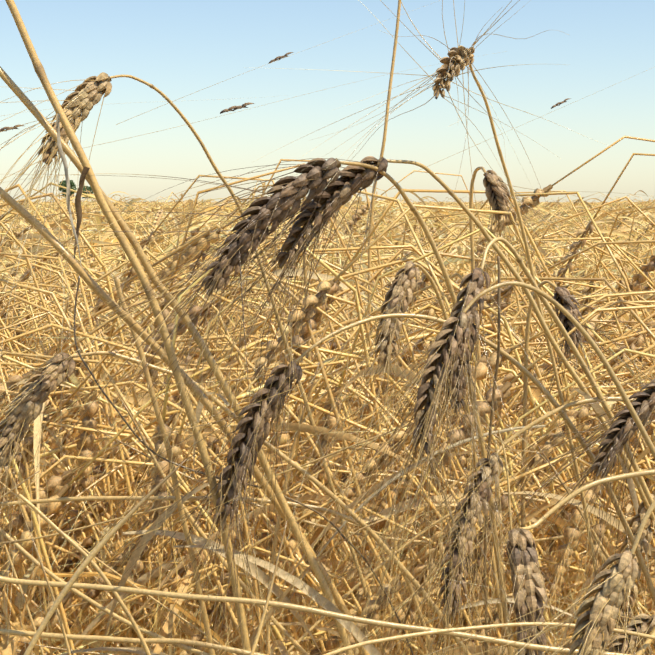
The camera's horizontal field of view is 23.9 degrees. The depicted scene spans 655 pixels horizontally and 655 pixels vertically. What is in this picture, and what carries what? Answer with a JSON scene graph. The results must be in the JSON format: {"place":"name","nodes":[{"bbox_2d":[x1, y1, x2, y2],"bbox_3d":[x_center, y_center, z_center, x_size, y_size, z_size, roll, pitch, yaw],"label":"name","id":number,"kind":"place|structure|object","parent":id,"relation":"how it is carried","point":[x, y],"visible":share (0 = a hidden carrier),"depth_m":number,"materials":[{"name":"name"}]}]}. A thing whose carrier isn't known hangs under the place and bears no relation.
{"place":"outdoors","nodes":[
{"label":"outdoors","id":0,"kind":"place"},
{"bbox_2d":[0,0,654,201],"label":"sky","id":1,"kind":"structure","parent":0,"point":[182,48],"materials":[{"name":"blue"}]},
{"bbox_2d":[32,202,638,203],"bbox_3d":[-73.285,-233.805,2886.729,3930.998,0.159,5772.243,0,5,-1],"label":"wheat canopy","id":2,"kind":"object","parent":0,"point":[401,202],"visible":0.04,"depth_m":771.71,"materials":[{"name":"yellow plant"}]},
{"label":"field","id":3,"kind":"structure","parent":0,"visible":0},
{"bbox_2d":[0,199,31,220],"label":"wheat tuft","id":4,"kind":"object","parent":3,"relation":"on","point":[9,215],"visible":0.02,"depth_m":3.90,"materials":[{"name":"plant"}]},
{"bbox_2d":[0,192,72,236],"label":"wheat tuft","id":5,"kind":"object","parent":3,"relation":"on","point":[37,204],"visible":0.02,"depth_m":7.09,"materials":[{"name":"plant"}]},
{"bbox_2d":[0,202,109,320],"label":"wheat tuft","id":6,"kind":"object","parent":3,"relation":"on","point":[20,223],"visible":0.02,"depth_m":5.08,"materials":[{"name":"plant"}]},
{"bbox_2d":[0,194,114,238],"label":"wheat tuft","id":7,"kind":"object","parent":3,"relation":"on","point":[40,211],"visible":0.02,"depth_m":6.37,"materials":[{"name":"plant"}]},
{"bbox_2d":[3,210,129,252],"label":"wheat tuft","id":8,"kind":"object","parent":3,"relation":"on","point":[85,215],"visible":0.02,"depth_m":5.02,"materials":[{"name":"plant"}]},
{"bbox_2d":[59,180,76,196],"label":"tree","id":9,"kind":"object","parent":3,"relation":"on","point":[72,185],"visible":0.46,"depth_m":692.80,"materials":[{"name":"green plant"}]},
{"bbox_2d":[4,197,133,210],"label":"wheat tuft","id":10,"kind":"object","parent":3,"relation":"on","point":[65,207],"depth_m":17.15,"materials":[{"name":"plant"}]},
{"bbox_2d":[3,218,143,308],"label":"wheat tuft","id":11,"kind":"object","parent":3,"relation":"on","point":[63,245],"visible":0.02,"depth_m":4.17,"materials":[{"name":"plant"}]},
{"bbox_2d":[1,191,153,218],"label":"wheat tuft","id":12,"kind":"object","parent":3,"relation":"on","point":[73,204],"visible":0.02,"depth_m":9.60,"materials":[{"name":"plant"}]},
{"bbox_2d":[18,494,150,654],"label":"straw","id":13,"kind":"object","parent":3,"relation":"on","point":[92,563],"visible":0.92,"depth_m":0.70,"materials":[{"name":"yellow plant"}]},
{"bbox_2d":[3,217,166,250],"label":"wheat tuft","id":14,"kind":"object","parent":3,"relation":"on","point":[79,228],"depth_m":5.89,"materials":[{"name":"plant"}]},
{"bbox_2d":[82,186,92,198],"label":"tree","id":15,"kind":"object","parent":3,"relation":"on","point":[87,188],"visible":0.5,"depth_m":753.06,"materials":[{"name":"green plant"}]},
{"bbox_2d":[0,259,180,636],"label":"wheat tuft","id":16,"kind":"object","parent":3,"relation":"on","point":[48,298],"visible":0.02,"depth_m":2.77,"materials":[{"name":"plant"}]},
{"bbox_2d":[0,202,182,274],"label":"wheat tuft","id":17,"kind":"object","parent":3,"relation":"on","point":[35,240],"depth_m":4.68,"materials":[{"name":"plant"}]},
{"bbox_2d":[0,211,190,632],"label":"wheat tuft","id":18,"kind":"object","parent":3,"relation":"on","point":[98,219],"depth_m":2.57,"materials":[{"name":"plant"}]},
{"bbox_2d":[42,199,178,210],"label":"wheat tuft","id":19,"kind":"object","parent":3,"relation":"on","point":[127,207],"visible":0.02,"depth_m":20.19,"materials":[{"name":"plant"}]},
{"bbox_2d":[5,194,221,254],"bbox_3d":[-0.974,-0.032,6.396,1.218,1.049,1.378,0,5,-6],"label":"wheat tuft","id":20,"kind":"object","parent":3,"relation":"on","point":[144,208],"depth_m":6.37,"materials":[{"name":"plant"}]},
{"bbox_2d":[5,0,250,650],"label":"straw","id":21,"kind":"object","parent":3,"relation":"on","point":[84,161],"visible":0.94,"depth_m":0.74,"materials":[{"name":"yellow plant"}]},
{"bbox_2d":[0,629,266,654],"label":"straw","id":22,"kind":"object","parent":3,"relation":"on","point":[123,639],"visible":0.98,"depth_m":0.73,"materials":[{"name":"yellow plant"}]},
{"bbox_2d":[93,201,192,220],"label":"wheat tuft","id":23,"kind":"object","parent":3,"relation":"on","point":[145,212],"depth_m":9.59,"materials":[{"name":"plant"}]},
{"bbox_2d":[52,199,236,227],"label":"wheat tuft","id":24,"kind":"object","parent":3,"relation":"on","point":[136,210],"depth_m":8.61,"materials":[{"name":"plant"}]},
{"bbox_2d":[71,191,220,221],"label":"wheat tuft","id":25,"kind":"object","parent":3,"relation":"on","point":[159,206],"visible":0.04,"depth_m":10.93,"materials":[{"name":"plant"}]},
{"bbox_2d":[73,200,229,231],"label":"wheat tuft","id":26,"kind":"object","parent":3,"relation":"on","point":[141,215],"visible":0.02,"depth_m":7.87,"materials":[{"name":"plant"}]},
{"bbox_2d":[0,201,313,479],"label":"wheat tuft","id":27,"kind":"object","parent":3,"relation":"on","point":[145,225],"visible":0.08,"depth_m":4.63,"materials":[{"name":"plant"}]},
{"bbox_2d":[133,197,186,218],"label":"wheat tuft","id":28,"kind":"object","parent":3,"relation":"on","point":[168,205],"depth_m":11.32,"materials":[{"name":"plant"}]},
{"bbox_2d":[113,275,214,654],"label":"straw","id":29,"kind":"object","parent":3,"relation":"on","point":[173,475],"visible":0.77,"depth_m":0.79,"materials":[{"name":"yellow plant"}]},
{"bbox_2d":[2,213,328,522],"bbox_3d":[-0.537,0.166,4.343,1.118,0.986,1.344,1,5,13],"label":"wheat tuft","id":30,"kind":"object","parent":3,"relation":"on","point":[180,243],"depth_m":4.31,"materials":[{"name":"plant"}]},
{"bbox_2d":[126,202,204,218],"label":"wheat tuft","id":31,"kind":"object","parent":3,"relation":"on","point":[156,213],"depth_m":10.17,"materials":[{"name":"plant"}]},
{"bbox_2d":[0,194,340,643],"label":"wheat tuft","id":32,"kind":"object","parent":3,"relation":"on","point":[52,225],"visible":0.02,"depth_m":3.57,"materials":[{"name":"plant"}]},
{"bbox_2d":[106,208,240,244],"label":"wheat tuft","id":33,"kind":"object","parent":3,"relation":"on","point":[182,228],"depth_m":5.74,"materials":[{"name":"plant"}]},
{"bbox_2d":[0,66,353,654],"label":"straw","id":34,"kind":"object","parent":3,"relation":"on","point":[72,157],"visible":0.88,"depth_m":0.75,"materials":[{"name":"yellow plant"}]},
{"bbox_2d":[0,187,369,654],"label":"straw","id":35,"kind":"object","parent":3,"relation":"on","point":[51,239],"visible":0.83,"depth_m":0.77,"materials":[{"name":"yellow plant"}]},
{"bbox_2d":[0,72,385,654],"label":"wheat","id":36,"kind":"object","parent":3,"relation":"on","point":[85,97],"visible":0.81,"depth_m":0.80,"materials":[{"name":"plant"}]},
{"bbox_2d":[174,200,245,215],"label":"wheat tuft","id":37,"kind":"object","parent":3,"relation":"on","point":[224,210],"depth_m":11.16,"materials":[{"name":"plant"}]},
{"bbox_2d":[0,496,433,654],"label":"straw","id":38,"kind":"object","parent":3,"relation":"on","point":[248,499],"visible":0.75,"depth_m":0.82,"materials":[{"name":"yellow plant"}]},
{"bbox_2d":[0,351,470,654],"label":"wheat","id":39,"kind":"object","parent":3,"relation":"on","point":[23,416],"visible":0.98,"depth_m":0.78,"materials":[{"name":"plant"}]},
{"bbox_2d":[74,276,413,654],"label":"straw","id":40,"kind":"object","parent":3,"relation":"on","point":[190,469],"visible":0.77,"depth_m":0.78,"materials":[{"name":"brown plant"}]},
{"bbox_2d":[167,198,322,234],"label":"wheat tuft","id":41,"kind":"object","parent":3,"relation":"on","point":[221,212],"depth_m":8.14,"materials":[{"name":"plant"}]},
{"bbox_2d":[0,192,512,649],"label":"wheat tuft","id":42,"kind":"object","parent":3,"relation":"on","point":[158,215],"visible":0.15,"depth_m":2.81,"materials":[{"name":"plant"}]},
{"bbox_2d":[0,158,513,654],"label":"wheat","id":43,"kind":"object","parent":3,"relation":"on","point":[282,204],"visible":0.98,"depth_m":0.73,"materials":[{"name":"plant"}]},
{"bbox_2d":[87,178,438,267],"bbox_3d":[-0.359,0.047,5.179,1.156,1.089,1.411,-4,6,-37],"label":"wheat tuft","id":44,"kind":"object","parent":3,"relation":"on","point":[133,200],"visible":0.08,"depth_m":5.14,"materials":[{"name":"plant"}]},
{"bbox_2d":[197,212,411,247],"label":"wheat tuft","id":45,"kind":"object","parent":3,"relation":"on","point":[279,228],"depth_m":6.58,"materials":[{"name":"plant"}]},
{"bbox_2d":[0,576,631,654],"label":"straw","id":46,"kind":"object","parent":3,"relation":"on","point":[251,601],"visible":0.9,"depth_m":0.69,"materials":[{"name":"yellow plant"}]},
{"bbox_2d":[200,200,433,215],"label":"wheat tuft","id":47,"kind":"object","parent":3,"relation":"on","point":[345,204],"depth_m":14.21,"materials":[{"name":"plant"}]},
{"bbox_2d":[0,228,635,649],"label":"wheat tuft","id":48,"kind":"object","parent":3,"relation":"on","point":[254,264],"visible":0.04,"depth_m":2.44,"materials":[{"name":"plant"}]},
{"bbox_2d":[0,136,654,654],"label":"wheat","id":49,"kind":"object","parent":3,"relation":"on","point":[314,314],"visible":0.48,"depth_m":1.04,"materials":[{"name":"plant"}]},
{"bbox_2d":[0,95,287,131],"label":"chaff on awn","id":50,"kind":"object","parent":49,"relation":"attached to","point":[3,128],"visible":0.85,"depth_m":0.98,"materials":[{"name":"plant"}]},
{"bbox_2d":[116,0,439,124],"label":"chaff on awn","id":51,"kind":"object","parent":49,"relation":"attached to","point":[279,57],"visible":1,"depth_m":1.04,"materials":[{"name":"plant"}]},
{"bbox_2d":[57,51,505,153],"bbox_3d":[-0.030,-0.143,0.988,0.291,0.067,0.008,0,5,-4],"label":"chaff on awn","id":52,"kind":"object","parent":49,"relation":"attached to","point":[244,105],"visible":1,"depth_m":0.98,"materials":[{"name":"plant"}]},
{"bbox_2d":[411,67,653,173],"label":"chaff on awn","id":53,"kind":"object","parent":49,"relation":"attached to","point":[559,103],"visible":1,"depth_m":1.09,"materials":[{"name":"plant"}]},
{"bbox_2d":[0,265,654,654],"bbox_3d":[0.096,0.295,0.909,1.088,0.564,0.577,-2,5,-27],"label":"straw tangle","id":54,"kind":"object","parent":3,"relation":"on","point":[275,589],"visible":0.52,"depth_m":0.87,"materials":[{"name":"yellow plant"}]},
{"bbox_2d":[0,313,654,654],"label":"wheat","id":55,"kind":"object","parent":3,"relation":"on","point":[243,455],"visible":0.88,"depth_m":0.75,"materials":[{"name":"plant"}]},
{"bbox_2d":[1,156,654,652],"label":"wheat","id":56,"kind":"object","parent":3,"relation":"on","point":[345,186],"visible":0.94,"depth_m":0.75,"materials":[{"name":"plant"}]},
{"bbox_2d":[56,114,81,266],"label":"pale leaf","id":57,"kind":"object","parent":56,"relation":"attached to","point":[62,155],"visible":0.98,"depth_m":0.72,"materials":[{"name":"plant"}]},
{"bbox_2d":[74,167,89,258],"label":"dark leaf","id":58,"kind":"object","parent":56,"relation":"attached to","point":[78,207],"visible":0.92,"depth_m":0.73,"materials":[{"name":"plant"}]},
{"bbox_2d":[266,205,399,241],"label":"wheat tuft","id":59,"kind":"object","parent":3,"relation":"on","point":[349,219],"depth_m":7.26,"materials":[{"name":"plant"}]},
{"bbox_2d":[198,261,507,646],"bbox_3d":[0.052,0.453,0.895,0.245,0.982,0.176,-2,5,-23],"label":"wheat","id":60,"kind":"object","parent":3,"relation":"on","point":[397,300],"visible":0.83,"depth_m":0.86,"materials":[{"name":"plant"}]},
{"bbox_2d":[336,197,394,219],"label":"wheat tuft","id":61,"kind":"object","parent":3,"relation":"on","point":[368,210],"visible":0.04,"depth_m":10.74,"materials":[{"name":"plant"}]},
{"bbox_2d":[82,237,654,654],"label":"wheat","id":62,"kind":"object","parent":3,"relation":"on","point":[476,279],"visible":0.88,"depth_m":0.74,"materials":[{"name":"plant"}]},
{"bbox_2d":[149,213,595,472],"bbox_3d":[0.069,0.221,3.712,1.164,0.978,1.399,-2,5,-22],"label":"wheat tuft","id":63,"kind":"object","parent":3,"relation":"on","point":[394,236],"depth_m":3.66,"materials":[{"name":"plant"}]},
{"bbox_2d":[365,0,400,647],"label":"straw","id":64,"kind":"object","parent":3,"relation":"on","point":[386,117],"visible":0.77,"depth_m":1.24,"materials":[{"name":"yellow plant"}]},
{"bbox_2d":[289,179,479,626],"bbox_3d":[0.038,0.404,1.167,0.147,1.042,0.169,2,5,21],"label":"wheat","id":65,"kind":"object","parent":3,"relation":"on","point":[333,216],"visible":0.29,"depth_m":1.14,"materials":[{"name":"plant"}]},
{"bbox_2d":[115,281,654,654],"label":"wheat","id":66,"kind":"object","parent":3,"relation":"on","point":[432,371],"visible":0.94,"depth_m":0.73,"materials":[{"name":"plant"}]},
{"bbox_2d":[361,195,432,215],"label":"wheat tuft","id":67,"kind":"object","parent":3,"relation":"on","point":[396,204],"depth_m":13.49,"materials":[{"name":"plant"}]},
{"bbox_2d":[297,202,508,259],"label":"wheat tuft","id":68,"kind":"object","parent":3,"relation":"on","point":[412,220],"visible":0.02,"depth_m":6.33,"materials":[{"name":"plant"}]},
{"bbox_2d":[273,186,533,321],"bbox_3d":[0.193,0.029,5.517,1.157,1.070,1.413,5,7,45],"label":"wheat tuft","id":69,"kind":"object","parent":3,"relation":"on","point":[378,216],"visible":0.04,"depth_m":5.40,"materials":[{"name":"plant"}]},
{"bbox_2d":[326,192,483,319],"bbox_3d":[0.115,-0.185,8.120,1.140,1.076,1.392,-3,6,-37],"label":"wheat tuft","id":70,"kind":"object","parent":3,"relation":"on","point":[395,212],"depth_m":8.04,"materials":[{"name":"plant"}]},
{"bbox_2d":[249,217,567,467],"bbox_3d":[0.090,0.125,4.885,1.393,0.980,1.158,-4,6,-44],"label":"wheat tuft","id":71,"kind":"object","parent":3,"relation":"on","point":[399,239],"visible":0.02,"depth_m":4.71,"materials":[{"name":"plant"}]},
{"bbox_2d":[173,230,654,619],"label":"wheat tuft","id":72,"kind":"object","parent":3,"relation":"on","point":[625,317],"depth_m":2.37,"materials":[{"name":"plant"}]},
{"bbox_2d":[364,197,489,210],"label":"wheat tuft","id":73,"kind":"object","parent":3,"relation":"on","point":[441,203],"visible":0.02,"depth_m":20.52,"materials":[{"name":"plant"}]},
{"bbox_2d":[244,0,611,638],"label":"wheat","id":74,"kind":"object","parent":3,"relation":"on","point":[457,60],"visible":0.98,"depth_m":0.74,"materials":[{"name":"plant"}]},
{"bbox_2d":[376,198,489,219],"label":"wheat tuft","id":75,"kind":"object","parent":3,"relation":"on","point":[433,210],"depth_m":12.48,"materials":[{"name":"plant"}]},
{"bbox_2d":[235,396,635,654],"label":"wheat","id":76,"kind":"object","parent":3,"relation":"on","point":[454,600],"visible":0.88,"depth_m":0.78,"materials":[{"name":"plant"}]},
{"bbox_2d":[240,201,654,544],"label":"wheat tuft","id":77,"kind":"object","parent":3,"relation":"on","point":[440,236],"visible":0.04,"depth_m":3.94,"materials":[{"name":"plant"}]},
{"bbox_2d":[404,197,492,230],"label":"wheat tuft","id":78,"kind":"object","parent":3,"relation":"on","point":[448,211],"visible":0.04,"depth_m":11.95,"materials":[{"name":"plant"}]},
{"bbox_2d":[380,202,590,239],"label":"wheat tuft","id":79,"kind":"object","parent":3,"relation":"on","point":[559,214],"depth_m":7.06,"materials":[{"name":"plant"}]},
{"bbox_2d":[483,256,500,654],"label":"straw","id":80,"kind":"object","parent":3,"relation":"on","point":[493,400],"visible":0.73,"depth_m":0.80,"materials":[{"name":"brown plant"}]},
{"bbox_2d":[332,285,654,654],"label":"wheat","id":81,"kind":"object","parent":3,"relation":"on","point":[620,431],"visible":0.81,"depth_m":0.79,"materials":[{"name":"plant"}]},
{"bbox_2d":[336,207,654,532],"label":"wheat tuft","id":82,"kind":"object","parent":3,"relation":"on","point":[586,260],"visible":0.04,"depth_m":3.52,"materials":[{"name":"plant"}]},
{"bbox_2d":[342,236,654,492],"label":"wheat tuft","id":83,"kind":"object","parent":3,"relation":"on","point":[614,285],"depth_m":3.12,"materials":[{"name":"plant"}]},
{"bbox_2d":[441,206,559,228],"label":"wheat tuft","id":84,"kind":"object","parent":3,"relation":"on","point":[493,219],"depth_m":9.69,"materials":[{"name":"plant"}]},
{"bbox_2d":[381,210,624,266],"bbox_3d":[0.620,0.044,5.892,1.148,0.978,1.298,0,5,-3],"label":"wheat tuft","id":85,"kind":"object","parent":3,"relation":"on","point":[493,233],"visible":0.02,"depth_m":5.88,"materials":[{"name":"plant"}]},
{"bbox_2d":[498,431,517,652],"bbox_3d":[0.101,0.510,0.806,0.039,0.918,0.003,4,6,41],"label":"straw","id":86,"kind":"object","parent":3,"relation":"on","point":[508,485],"visible":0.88,"depth_m":0.78,"materials":[{"name":"yellow plant"}]},
{"bbox_2d":[454,200,584,223],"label":"wheat tuft","id":87,"kind":"object","parent":3,"relation":"on","point":[528,208],"visible":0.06,"depth_m":10.69,"materials":[{"name":"plant"}]},
{"bbox_2d":[413,200,654,286],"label":"wheat tuft","id":88,"kind":"object","parent":3,"relation":"on","point":[598,220],"visible":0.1,"depth_m":5.11,"materials":[{"name":"plant"}]},
{"bbox_2d":[423,166,647,645],"bbox_3d":[0.141,0.412,1.051,0.171,1.038,0.121,2,5,24],"label":"wheat","id":89,"kind":"object","parent":3,"relation":"on","point":[497,193],"visible":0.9,"depth_m":1.01,"materials":[{"name":"plant"}]},
{"bbox_2d":[428,500,654,654],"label":"wheat","id":90,"kind":"object","parent":3,"relation":"on","point":[598,617],"visible":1,"depth_m":0.60,"materials":[{"name":"plant"}]},
{"bbox_2d":[431,492,654,654],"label":"wheat","id":91,"kind":"object","parent":3,"relation":"on","point":[635,523],"visible":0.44,"depth_m":0.84,"materials":[{"name":"plant"}]},
{"bbox_2d":[436,208,649,252],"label":"wheat tuft","id":92,"kind":"object","parent":3,"relation":"on","point":[546,232],"visible":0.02,"depth_m":6.20,"materials":[{"name":"plant"}]},
{"bbox_2d":[433,576,654,654],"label":"wheat","id":93,"kind":"object","parent":3,"relation":"on","point":[632,639],"visible":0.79,"depth_m":0.76,"materials":[{"name":"plant"}]},
{"bbox_2d":[443,223,654,416],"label":"wheat tuft","id":94,"kind":"object","parent":3,"relation":"on","point":[570,236],"visible":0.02,"depth_m":4.11,"materials":[{"name":"plant"}]},
{"bbox_2d":[461,280,654,547],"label":"wheat","id":95,"kind":"object","parent":3,"relation":"on","point":[562,296],"visible":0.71,"depth_m":0.91,"materials":[{"name":"plant"}]},
{"bbox_2d":[476,198,642,227],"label":"wheat tuft","id":96,"kind":"object","parent":3,"relation":"on","point":[569,213],"visible":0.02,"depth_m":8.98,"materials":[{"name":"plant"}]},
{"bbox_2d":[465,469,654,654],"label":"wheat","id":97,"kind":"object","parent":3,"relation":"on","point":[533,584],"visible":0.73,"depth_m":0.73,"materials":[{"name":"plant"}]},
{"bbox_2d":[469,208,654,254],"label":"wheat tuft","id":98,"kind":"object","parent":3,"relation":"on","point":[625,226],"visible":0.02,"depth_m":6.39,"materials":[{"name":"plant"}]},
{"bbox_2d":[483,201,644,237],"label":"wheat tuft","id":99,"kind":"object","parent":3,"relation":"on","point":[580,215],"depth_m":8.00,"materials":[{"name":"plant"}]},
{"bbox_2d":[508,190,654,219],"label":"wheat tuft","id":100,"kind":"object","parent":3,"relation":"on","point":[586,205],"visible":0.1,"depth_m":9.78,"materials":[{"name":"plant"}]},
{"bbox_2d":[518,196,654,234],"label":"wheat tuft","id":101,"kind":"object","parent":3,"relation":"on","point":[567,211],"visible":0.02,"depth_m":8.66,"materials":[{"name":"plant"}]},
{"bbox_2d":[537,192,654,249],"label":"wheat tuft","id":102,"kind":"object","parent":3,"relation":"on","point":[612,207],"visible":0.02,"depth_m":7.02,"materials":[{"name":"plant"}]},
{"bbox_2d":[542,218,653,335],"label":"wheat tuft","id":103,"kind":"object","parent":3,"relation":"on","point":[592,236],"visible":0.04,"depth_m":4.87,"materials":[{"name":"plant"}]},
{"bbox_2d":[564,194,654,221],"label":"wheat tuft","id":104,"kind":"object","parent":3,"relation":"on","point":[619,205],"depth_m":9.25,"materials":[{"name":"plant"}]},
{"bbox_2d":[586,245,654,393],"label":"wheat tuft","id":105,"kind":"object","parent":3,"relation":"on","point":[643,260],"depth_m":3.06,"materials":[{"name":"plant"}]},
{"bbox_2d":[593,198,654,207],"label":"wheat tuft","id":106,"kind":"object","parent":3,"relation":"on","point":[623,202],"depth_m":25.01,"materials":[{"name":"plant"}]}
]}

